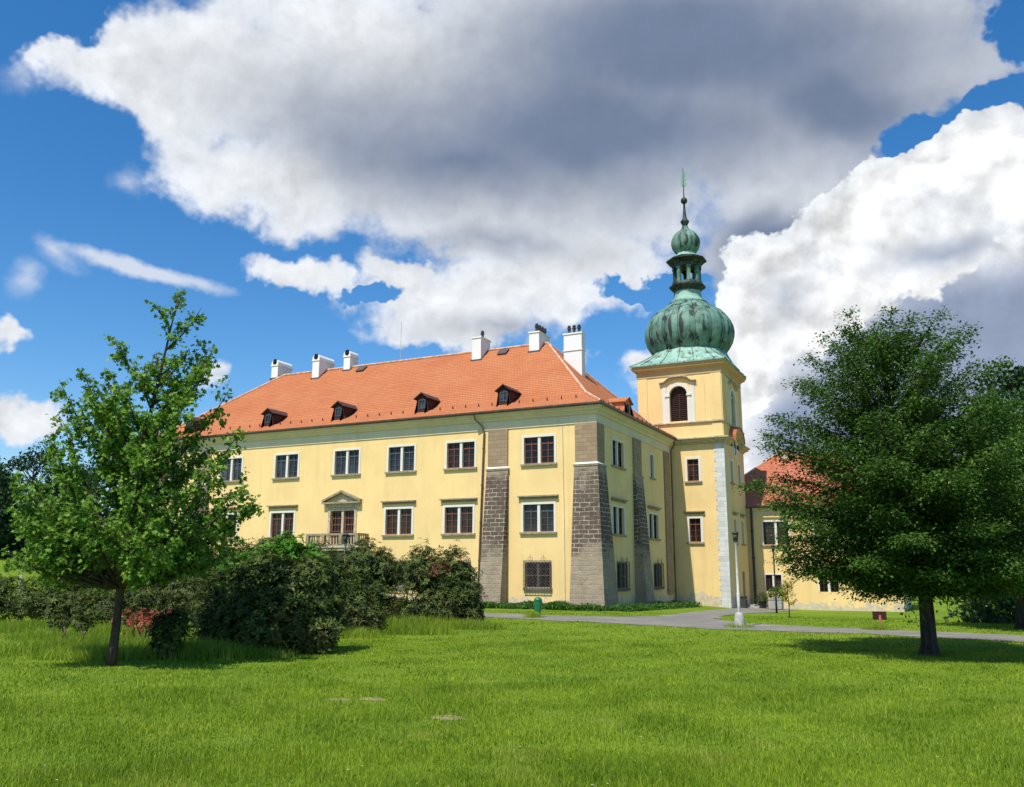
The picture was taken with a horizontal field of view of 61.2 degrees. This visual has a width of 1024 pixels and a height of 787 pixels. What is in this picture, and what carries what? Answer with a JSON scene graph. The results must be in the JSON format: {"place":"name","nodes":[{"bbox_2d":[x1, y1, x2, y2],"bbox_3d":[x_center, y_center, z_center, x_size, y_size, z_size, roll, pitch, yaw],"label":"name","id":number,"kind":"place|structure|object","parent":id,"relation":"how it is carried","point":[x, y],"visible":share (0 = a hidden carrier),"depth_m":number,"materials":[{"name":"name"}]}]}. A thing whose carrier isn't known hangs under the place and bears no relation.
{"place":"outdoors","nodes":[
{"label":"outdoors","id":0,"kind":"place"},
{"bbox_2d":[0,554,1023,786],"bbox_3d":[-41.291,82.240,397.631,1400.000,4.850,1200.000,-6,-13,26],"label":"ground","id":1,"kind":"structure","parent":0,"point":[942,612],"depth_m":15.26,"materials":[{"name":"green plant"}]},
{"bbox_2d":[0,458,16,522],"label":"background tree","id":2,"kind":"object","parent":1,"relation":"on","point":[7,490],"visible":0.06,"depth_m":98.34,"materials":[{"name":"green plant"}]},
{"bbox_2d":[0,460,40,550],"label":"background tree","id":3,"kind":"object","parent":1,"relation":"on","point":[5,498],"visible":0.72,"depth_m":90.89,"materials":[{"name":"green plant"}]},
{"bbox_2d":[0,439,79,531],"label":"background tree","id":4,"kind":"object","parent":1,"relation":"on","point":[19,462],"visible":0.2,"depth_m":101.64,"materials":[{"name":"green plant"}]},
{"bbox_2d":[0,571,83,622],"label":"rhododendron","id":5,"kind":"object","parent":1,"relation":"on","point":[12,601],"visible":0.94,"depth_m":31.59,"materials":[{"name":"green plant"}]},
{"bbox_2d":[0,508,114,557],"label":"thicket","id":6,"kind":"object","parent":1,"relation":"on","point":[17,548],"visible":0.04,"depth_m":91.68,"materials":[{"name":"green plant"}]},
{"bbox_2d":[13,465,111,542],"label":"background tree","id":7,"kind":"object","parent":1,"relation":"on","point":[57,489],"visible":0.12,"depth_m":95.59,"materials":[{"name":"green plant"}]},
{"bbox_2d":[46,613,96,638],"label":"leafy shrub","id":8,"kind":"object","parent":1,"relation":"on","point":[63,623],"visible":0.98,"depth_m":21.77,"materials":[{"name":"green plant"}]},
{"bbox_2d":[39,541,130,619],"bbox_3d":[-17.055,7.498,34.750,4.112,3.366,2.843,0,-12,0],"label":"rhododendron","id":9,"kind":"object","parent":1,"relation":"on","point":[73,589],"visible":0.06,"depth_m":34.15,"materials":[{"name":"green plant"}]},
{"bbox_2d":[60,459,132,529],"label":"background tree","id":10,"kind":"object","parent":1,"relation":"on","point":[91,468],"visible":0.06,"depth_m":105.92,"materials":[{"name":"green plant"}]},
{"bbox_2d":[102,503,117,521],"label":"background tree","id":11,"kind":"object","parent":1,"relation":"on","point":[105,511],"visible":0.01,"depth_m":93.71,"materials":[{"name":"green plant"}]},
{"bbox_2d":[1,288,265,666],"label":"maple tree","id":12,"kind":"object","parent":1,"relation":"on","point":[141,526],"visible":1,"depth_m":18.06,"materials":[{"name":"green plant"}]},
{"bbox_2d":[111,607,171,640],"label":"azalea bush","id":13,"kind":"object","parent":1,"relation":"on","point":[135,619],"visible":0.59,"depth_m":22.25,"materials":[{"name":"red plant"}]},
{"bbox_2d":[67,570,220,627],"bbox_3d":[-12.418,7.183,30.074,5.742,2.099,2.034,2,-12,-6],"label":"rhododendron","id":14,"kind":"object","parent":1,"relation":"on","point":[173,598],"visible":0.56,"depth_m":29.61,"materials":[{"name":"green plant"}]},
{"bbox_2d":[109,531,226,621],"bbox_3d":[-13.141,7.105,33.745,5.985,3.770,2.667,0,-12,0],"label":"rhododendron","id":15,"kind":"object","parent":1,"relation":"on","point":[190,575],"visible":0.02,"depth_m":33.44,"materials":[{"name":"green plant"}]},
{"bbox_2d":[145,606,192,659],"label":"leafy shrub","id":16,"kind":"object","parent":1,"relation":"on","point":[168,630],"visible":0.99,"depth_m":19.16,"materials":[{"name":"green plant"}]},
{"bbox_2d":[185,594,214,624],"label":"rhododendron","id":17,"kind":"object","parent":1,"relation":"on","point":[196,608],"visible":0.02,"depth_m":27.45,"materials":[{"name":"green plant"}]},
{"bbox_2d":[201,534,307,585],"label":"rhododendron","id":18,"kind":"object","parent":1,"relation":"on","point":[252,546],"visible":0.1,"depth_m":32.03,"materials":[{"name":"green plant"}]},
{"bbox_2d":[187,545,353,655],"bbox_3d":[-5.945,5.048,21.073,4.134,2.717,2.880,0,-12,0],"label":"rhododendron","id":19,"kind":"object","parent":1,"relation":"on","point":[296,605],"visible":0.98,"depth_m":20.51,"materials":[{"name":"green plant"}]},
{"bbox_2d":[216,530,330,585],"bbox_3d":[-6.933,5.589,25.120,3.431,3.238,1.671,0,-12,0],"label":"leafy shrub","id":20,"kind":"object","parent":1,"relation":"on","point":[290,545],"visible":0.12,"depth_m":25.12,"materials":[{"name":"green plant"}]},
{"bbox_2d":[305,540,364,592],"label":"rhododendron","id":21,"kind":"object","parent":1,"relation":"on","point":[320,545],"visible":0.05,"depth_m":36.34,"materials":[{"name":"green plant"}]},
{"bbox_2d":[343,532,348,561],"bbox_3d":[-6.488,7.089,33.476,0.270,3.430,0.263,-6,-13,26],"label":"street lamp","id":22,"kind":"object","parent":1,"relation":"on","point":[345,537],"visible":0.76,"depth_m":33.69,"materials":[{"name":"metal"}]},
{"bbox_2d":[336,567,390,634],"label":"rhododendron","id":23,"kind":"object","parent":1,"relation":"on","point":[362,614],"visible":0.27,"depth_m":26.71,"materials":[{"name":"green plant"}]},
{"bbox_2d":[328,536,409,621],"bbox_3d":[-5.315,7.058,32.520,3.528,3.422,2.900,-10,-16,42],"label":"rhododendron","id":24,"kind":"object","parent":1,"relation":"on","point":[375,569],"visible":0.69,"depth_m":32.31,"materials":[{"name":"green plant"}]},
{"bbox_2d":[359,697,384,700],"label":"bare ground","id":25,"kind":"structure","parent":1,"relation":"on","point":[377,699],"depth_m":13.15,"materials":[{"name":"soil"}]},
{"bbox_2d":[142,322,676,605],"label":"palace","id":26,"kind":"structure","parent":1,"relation":"on","point":[539,465],"depth_m":54.22,"materials":[{"name":"yellow paint"}]},
{"bbox_2d":[160,461,180,485],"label":"window","id":27,"kind":"structure","parent":26,"relation":"in","point":[161,479],"depth_m":63.67,"materials":[{"name":"white wood"}]},
{"bbox_2d":[211,507,238,538],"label":"window","id":28,"kind":"structure","parent":26,"relation":"in","point":[229,517],"depth_m":59.87,"materials":[{"name":"white wood"}]},
{"bbox_2d":[218,456,243,482],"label":"window","id":29,"kind":"structure","parent":26,"relation":"in","point":[235,466],"depth_m":60.76,"materials":[{"name":"grey wood"}]},
{"bbox_2d":[266,505,297,538],"bbox_3d":[-15.331,8.570,57.857,2.540,2.200,0.420,-6,-13,26],"label":"window","id":30,"kind":"structure","parent":26,"relation":"in","point":[282,520],"depth_m":57.98,"materials":[{"name":"white wood"}]},
{"bbox_2d":[271,452,299,479],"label":"window","id":31,"kind":"structure","parent":26,"relation":"in","point":[288,464],"depth_m":58.66,"materials":[{"name":"grey wood"}]},
{"bbox_2d":[321,490,361,543],"bbox_3d":[-10.926,7.962,55.698,3.000,3.450,0.520,-6,-13,26],"label":"balcony door","id":32,"kind":"structure","parent":26,"relation":"in","point":[344,520],"depth_m":55.81,"materials":[{"name":"stone"}]},
{"bbox_2d":[331,447,360,476],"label":"window","id":33,"kind":"structure","parent":26,"relation":"in","point":[348,463],"depth_m":56.49,"materials":[{"name":"grey wood"}]},
{"bbox_2d":[380,500,415,536],"bbox_3d":[-7.043,7.771,53.829,2.540,2.200,0.420,-6,-13,26],"label":"window","id":34,"kind":"structure","parent":26,"relation":"in","point":[399,519],"depth_m":53.88,"materials":[{"name":"white wood"}]},
{"bbox_2d":[392,557,408,588],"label":"window","id":35,"kind":"structure","parent":26,"relation":"in","point":[400,586],"depth_m":52.86,"materials":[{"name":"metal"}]},
{"bbox_2d":[385,443,416,473],"bbox_3d":[-6.938,4.113,54.586,2.320,1.810,0.340,-6,-13,26],"label":"window","id":36,"kind":"structure","parent":26,"relation":"in","point":[402,458],"depth_m":54.64,"materials":[{"name":"grey wood"}]},
{"bbox_2d":[439,498,477,535],"bbox_3d":[-3.190,7.399,51.956,2.540,2.200,0.420,-6,-13,26],"label":"window","id":37,"kind":"structure","parent":26,"relation":"in","point":[460,519],"depth_m":52.01,"materials":[{"name":"white wood"}]},
{"bbox_2d":[443,439,476,470],"bbox_3d":[-3.094,3.743,52.718,2.320,1.810,0.340,-6,-13,26],"label":"window","id":38,"kind":"structure","parent":26,"relation":"in","point":[460,454],"depth_m":52.77,"materials":[{"name":"white wood"}]},
{"bbox_2d":[523,557,551,590],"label":"window","id":39,"kind":"structure","parent":26,"relation":"in","point":[538,575],"depth_m":48.99,"materials":[{"name":"metal"}]},
{"bbox_2d":[517,494,558,533],"bbox_3d":[1.523,6.945,49.665,2.540,2.200,0.420,-6,-13,26],"label":"window","id":40,"kind":"structure","parent":26,"relation":"in","point":[539,518],"depth_m":49.72,"materials":[{"name":"grey wood"}]},
{"bbox_2d":[520,433,556,465],"bbox_3d":[1.592,3.291,50.440,2.320,1.810,0.340,-6,-13,26],"label":"window","id":41,"kind":"structure","parent":26,"relation":"in","point":[541,449],"depth_m":50.49,"materials":[{"name":"white wood"}]},
{"bbox_2d":[611,437,626,470],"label":"window","id":42,"kind":"structure","parent":26,"relation":"in","point":[615,446],"depth_m":52.06,"materials":[{"name":"white wood"}]},
{"bbox_2d":[611,497,627,536],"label":"window","id":43,"kind":"structure","parent":26,"relation":"in","point":[616,509],"depth_m":51.15,"materials":[{"name":"white wood"}]},
{"bbox_2d":[617,558,629,590],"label":"window","id":44,"kind":"structure","parent":26,"relation":"in","point":[621,580],"depth_m":50.80,"materials":[{"name":"metal"}]},
{"bbox_2d":[649,452,655,479],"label":"window","id":45,"kind":"structure","parent":26,"relation":"in","point":[653,478],"depth_m":58.16,"materials":[{"name":"white wood"}]},
{"bbox_2d":[647,505,661,540],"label":"window","id":46,"kind":"structure","parent":26,"relation":"in","point":[651,515],"depth_m":57.22,"materials":[{"name":"white wood"}]},
{"bbox_2d":[654,558,664,589],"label":"window","id":47,"kind":"structure","parent":26,"relation":"in","point":[656,566],"depth_m":56.97,"materials":[{"name":"metal"}]},
{"bbox_2d":[389,538,486,621],"bbox_3d":[-2.675,6.925,31.564,3.703,3.362,2.924,0,-12,0],"label":"rhododendron","id":48,"kind":"object","parent":1,"relation":"on","point":[444,587],"visible":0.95,"depth_m":30.91,"materials":[{"name":"green plant"}]},
{"bbox_2d":[183,595,701,611],"bbox_3d":[-5.687,12.534,51.749,35.811,0.863,14.112,0,-12,3],"label":"ground cover","id":49,"kind":"object","parent":1,"relation":"on","point":[565,605],"visible":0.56,"depth_m":46.37,"materials":[{"name":"green plant"}]},
{"bbox_2d":[429,715,465,719],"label":"bare ground","id":50,"kind":"structure","parent":1,"relation":"on","point":[445,716],"depth_m":11.49,"materials":[{"name":"soil"}]},
{"bbox_2d":[0,612,899,660],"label":"tall grass","id":51,"kind":"structure","parent":1,"relation":"on","point":[53,645],"depth_m":20.69,"materials":[{"name":"green plant"}]},
{"bbox_2d":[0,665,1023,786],"bbox_3d":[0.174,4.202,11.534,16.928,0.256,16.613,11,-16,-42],"label":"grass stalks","id":52,"kind":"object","parent":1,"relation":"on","point":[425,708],"depth_m":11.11,"materials":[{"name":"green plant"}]},
{"bbox_2d":[57,645,994,784],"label":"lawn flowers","id":53,"kind":"object","parent":1,"relation":"on","point":[494,699],"visible":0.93,"depth_m":10.84,"materials":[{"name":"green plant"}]},
{"bbox_2d":[534,597,541,613],"bbox_3d":[1.140,9.522,38.010,0.369,1.165,0.369,5,-13,-23],"label":"litter bin","id":54,"kind":"object","parent":1,"relation":"on","point":[537,603],"visible":0.99,"depth_m":37.93,"materials":[{"name":"green paint"}]},
{"bbox_2d":[629,168,750,607],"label":"bell tower","id":55,"kind":"structure","parent":1,"relation":"on","point":[691,377],"depth_m":62.52,"materials":[{"name":"paint"}]},
{"bbox_2d":[659,375,695,422],"bbox_3d":[12.104,0.428,62.968,2.720,3.420,0.580,-6,-13,26],"label":"belfry window","id":56,"kind":"structure","parent":55,"relation":"in","point":[682,399],"depth_m":63.07,"materials":[{"name":"stone"}]},
{"bbox_2d":[684,456,701,482],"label":"window","id":57,"kind":"structure","parent":55,"relation":"in","point":[693,472],"depth_m":61.62,"materials":[{"name":"white wood"}]},
{"bbox_2d":[683,511,704,543],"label":"window","id":58,"kind":"structure","parent":55,"relation":"in","point":[695,526],"depth_m":60.77,"materials":[{"name":"white wood"}]},
{"bbox_2d":[729,458,735,484],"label":"window","id":59,"kind":"structure","parent":55,"relation":"in","point":[731,460],"depth_m":62.59,"materials":[{"name":"white wood"}]},
{"bbox_2d":[728,380,738,426],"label":"belfry window","id":60,"kind":"structure","parent":55,"relation":"in","point":[730,382],"depth_m":64.90,"materials":[{"name":"stone"}]},
{"bbox_2d":[732,512,738,544],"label":"window","id":61,"kind":"structure","parent":55,"relation":"in","point":[734,513],"depth_m":62.02,"materials":[{"name":"white wood"}]},
{"bbox_2d":[737,462,740,486],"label":"window","id":62,"kind":"structure","parent":55,"relation":"in","point":[739,477],"depth_m":64.84,"materials":[{"name":"white wood"}]},
{"bbox_2d":[740,514,745,545],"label":"window","id":63,"kind":"structure","parent":55,"relation":"in","point":[741,515],"depth_m":64.14,"materials":[{"name":"white wood"}]},
{"bbox_2d":[732,530,744,626],"bbox_3d":[8.240,6.900,31.646,0.420,3.780,0.420,-6,-13,26],"label":"street lamp","id":64,"kind":"object","parent":1,"relation":"on","point":[739,618],"visible":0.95,"depth_m":31.51,"materials":[{"name":"metal"}]},
{"bbox_2d":[740,596,747,607],"bbox_3d":[16.087,14.575,60.297,0.601,0.900,0.660,-6,-13,26],"label":"dark box","id":65,"kind":"object","parent":1,"relation":"on","point":[743,601],"visible":0.68,"depth_m":60.05,"materials":[{"name":"metal"}]},
{"bbox_2d":[756,592,768,607],"bbox_3d":[17.998,14.857,62.255,1.030,1.228,0.970,-6,-13,26],"label":"planter","id":66,"kind":"object","parent":1,"relation":"on","point":[762,602],"visible":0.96,"depth_m":62.01,"materials":[{"name":"metal"}]},
{"bbox_2d":[771,544,777,612],"bbox_3d":[16.258,11.441,53.603,0.270,4.180,0.263,-6,-13,26],"label":"street lamp","id":67,"kind":"object","parent":1,"relation":"on","point":[773,549],"visible":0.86,"depth_m":53.53,"materials":[{"name":"metal"}]},
{"bbox_2d":[767,586,784,609],"bbox_3d":[18.711,14.505,61.383,1.276,1.791,1.317,-6,-13,26],"label":"planter","id":68,"kind":"object","parent":1,"relation":"on","point":[780,603],"visible":0.77,"depth_m":61.06,"materials":[{"name":"concrete"}]},
{"bbox_2d":[779,580,797,616],"bbox_3d":[12.722,9.489,39.906,0.805,1.852,0.739,-6,-13,26],"label":"sapling","id":69,"kind":"object","parent":1,"relation":"on","point":[783,590],"visible":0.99,"depth_m":39.94,"materials":[{"name":"green plant"}]},
{"bbox_2d":[744,450,910,611],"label":"castle wing","id":70,"kind":"structure","parent":1,"relation":"on","point":[810,594],"depth_m":64.68,"materials":[{"name":"yellow paint"}]},
{"bbox_2d":[764,574,782,590],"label":"window","id":71,"kind":"structure","parent":70,"relation":"in","point":[768,578],"depth_m":64.38,"materials":[{"name":"white wood"}]},
{"bbox_2d":[761,520,790,545],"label":"window","id":72,"kind":"structure","parent":70,"relation":"in","point":[764,523],"depth_m":65.06,"materials":[{"name":"white wood"}]},
{"bbox_2d":[818,579,839,591],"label":"window","id":73,"kind":"structure","parent":70,"relation":"in","point":[828,589],"depth_m":62.66,"materials":[{"name":"white wood"}]},
{"bbox_2d":[731,305,1023,655],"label":"hornbeam tree","id":74,"kind":"object","parent":1,"relation":"on","point":[918,506],"visible":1,"depth_m":20.56,"materials":[{"name":"green plant"}]},
{"bbox_2d":[872,611,886,624],"bbox_3d":[12.894,8.055,30.338,0.480,0.825,0.067,-1,-12,8],"label":"sign","id":75,"kind":"object","parent":1,"relation":"on","point":[879,615],"visible":0.84,"depth_m":30.39,"materials":[{"name":"red paint"}]},
{"bbox_2d":[934,387,1023,628],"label":"young lime tree","id":76,"kind":"object","parent":1,"relation":"on","point":[1019,609],"visible":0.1,"depth_m":31.41,"materials":[{"name":"green plant"}]},
{"bbox_2d":[943,592,1014,623],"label":"leafy shrub","id":77,"kind":"object","parent":1,"relation":"on","point":[986,615],"visible":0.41,"depth_m":35.93,"materials":[{"name":"green plant"}]},
{"bbox_2d":[970,362,1023,532],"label":"background tree","id":78,"kind":"object","parent":1,"relation":"on","point":[1008,383],"visible":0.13,"depth_m":41.34,"materials":[{"name":"green plant"}]},
{"bbox_2d":[0,0,1023,551],"label":"sky","id":79,"kind":"structure","parent":0,"point":[321,177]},
{"bbox_2d":[103,603,1023,641],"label":"path","id":80,"kind":"structure","parent":0,"point":[707,623],"depth_m":32.08,"materials":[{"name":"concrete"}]},
{"bbox_2d":[621,607,798,618],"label":"path","id":81,"kind":"structure","parent":0,"point":[717,613],"depth_m":46.57,"materials":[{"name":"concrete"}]},
{"bbox_2d":[747,604,760,607],"bbox_3d":[17.401,15.410,62.422,1.100,0.420,1.700,-6,-13,26],"label":"doorstep","id":82,"kind":"object","parent":81,"relation":"on","point":[753,605],"visible":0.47,"depth_m":61.82,"materials":[{"name":"stone"}]}
]}

